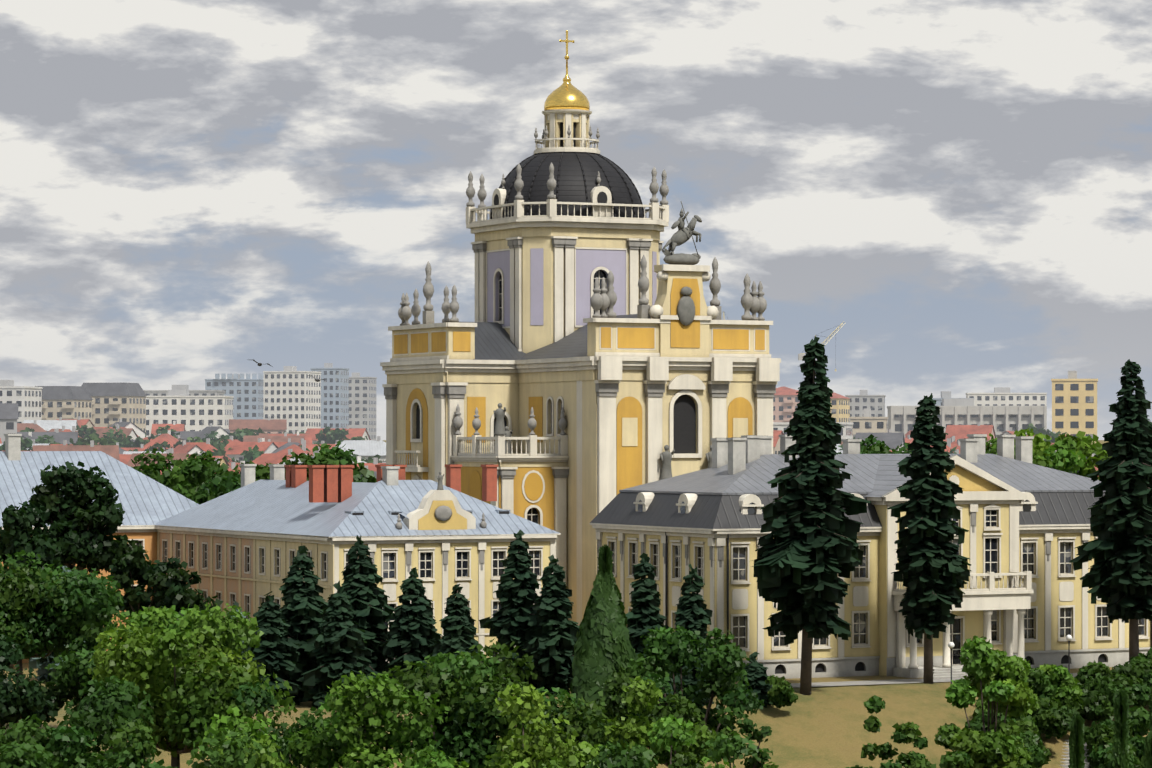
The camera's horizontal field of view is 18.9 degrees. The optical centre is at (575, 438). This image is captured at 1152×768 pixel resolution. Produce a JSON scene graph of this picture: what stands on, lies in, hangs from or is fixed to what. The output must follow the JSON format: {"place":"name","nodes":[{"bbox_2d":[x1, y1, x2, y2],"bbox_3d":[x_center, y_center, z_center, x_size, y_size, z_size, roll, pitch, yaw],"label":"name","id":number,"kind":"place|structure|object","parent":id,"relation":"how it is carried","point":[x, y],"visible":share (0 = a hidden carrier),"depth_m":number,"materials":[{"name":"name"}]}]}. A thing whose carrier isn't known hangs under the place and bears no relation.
{"place":"outdoors","nodes":[
{"label":"outdoors","id":0,"kind":"place"},
{"bbox_2d":[0,433,560,675],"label":"long building","id":1,"kind":"structure","parent":0,"point":[245,541],"depth_m":250.89,"materials":[{"name":"beige paint"}]},
{"bbox_2d":[0,440,1149,767],"bbox_3d":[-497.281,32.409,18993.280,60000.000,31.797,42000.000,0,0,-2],"label":"terrain","id":2,"kind":"structure","parent":0,"point":[820,726],"depth_m":223.10,"materials":[{"name":"beige soil"}]},
{"bbox_2d":[0,461,222,668],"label":"broadleaf tree","id":3,"kind":"object","parent":2,"relation":"on","point":[101,516],"depth_m":258.47,"materials":[{"name":"green plant"}]},
{"bbox_2d":[0,363,1097,453],"bbox_3d":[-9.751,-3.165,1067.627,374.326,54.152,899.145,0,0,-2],"label":"city buildings","id":4,"kind":"structure","parent":2,"relation":"on","point":[301,401],"depth_m":1146.06,"materials":[{"name":"concrete"}]},
{"bbox_2d":[0,416,1097,478],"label":"city houses","id":5,"kind":"structure","parent":2,"relation":"on","point":[274,443],"depth_m":786.91,"materials":[{"name":"red tile"}]},
{"bbox_2d":[0,423,1112,504],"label":"distant trees","id":6,"kind":"object","parent":2,"relation":"on","point":[199,479],"visible":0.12,"depth_m":391.36,"materials":[{"name":"green plant"}]},
{"bbox_2d":[380,30,780,625],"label":"cathedral","id":7,"kind":"structure","parent":2,"relation":"on","point":[583,369],"depth_m":287.81,"materials":[{"name":"beige paint"}]},
{"bbox_2d":[721,311,844,370],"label":"tower cranes","id":8,"kind":"object","parent":2,"relation":"on","point":[800,356],"visible":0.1,"depth_m":1125.72,"materials":[{"name":"metal"}]},
{"bbox_2d":[590,434,1151,678],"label":"palace","id":9,"kind":"structure","parent":2,"relation":"on","point":[1024,521],"depth_m":243.00,"materials":[{"name":"beige paint"}]},
{"bbox_2d":[791,673,1089,767],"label":"paths and stairs","id":10,"kind":"object","parent":2,"relation":"on","point":[897,681],"visible":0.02,"depth_m":232.72,"materials":[{"name":"stone"}]},
{"bbox_2d":[948,642,954,688],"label":"lamp post","id":11,"kind":"object","parent":2,"relation":"on","point":[951,645],"visible":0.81,"depth_m":231.49,"materials":[{"name":"grey metal"}]},
{"bbox_2d":[765,636,1151,767],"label":"bushes","id":12,"kind":"object","parent":2,"relation":"on","point":[1049,701],"depth_m":216.61,"materials":[{"name":"green plant"}]},
{"bbox_2d":[1066,635,1071,672],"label":"lamp post","id":13,"kind":"object","parent":2,"relation":"on","point":[1068,638],"visible":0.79,"depth_m":236.73,"materials":[{"name":"grey metal"}]},
{"bbox_2d":[0,0,1151,439],"label":"sky","id":14,"kind":"structure","parent":0,"point":[192,191],"materials":[{"name":"grey"}]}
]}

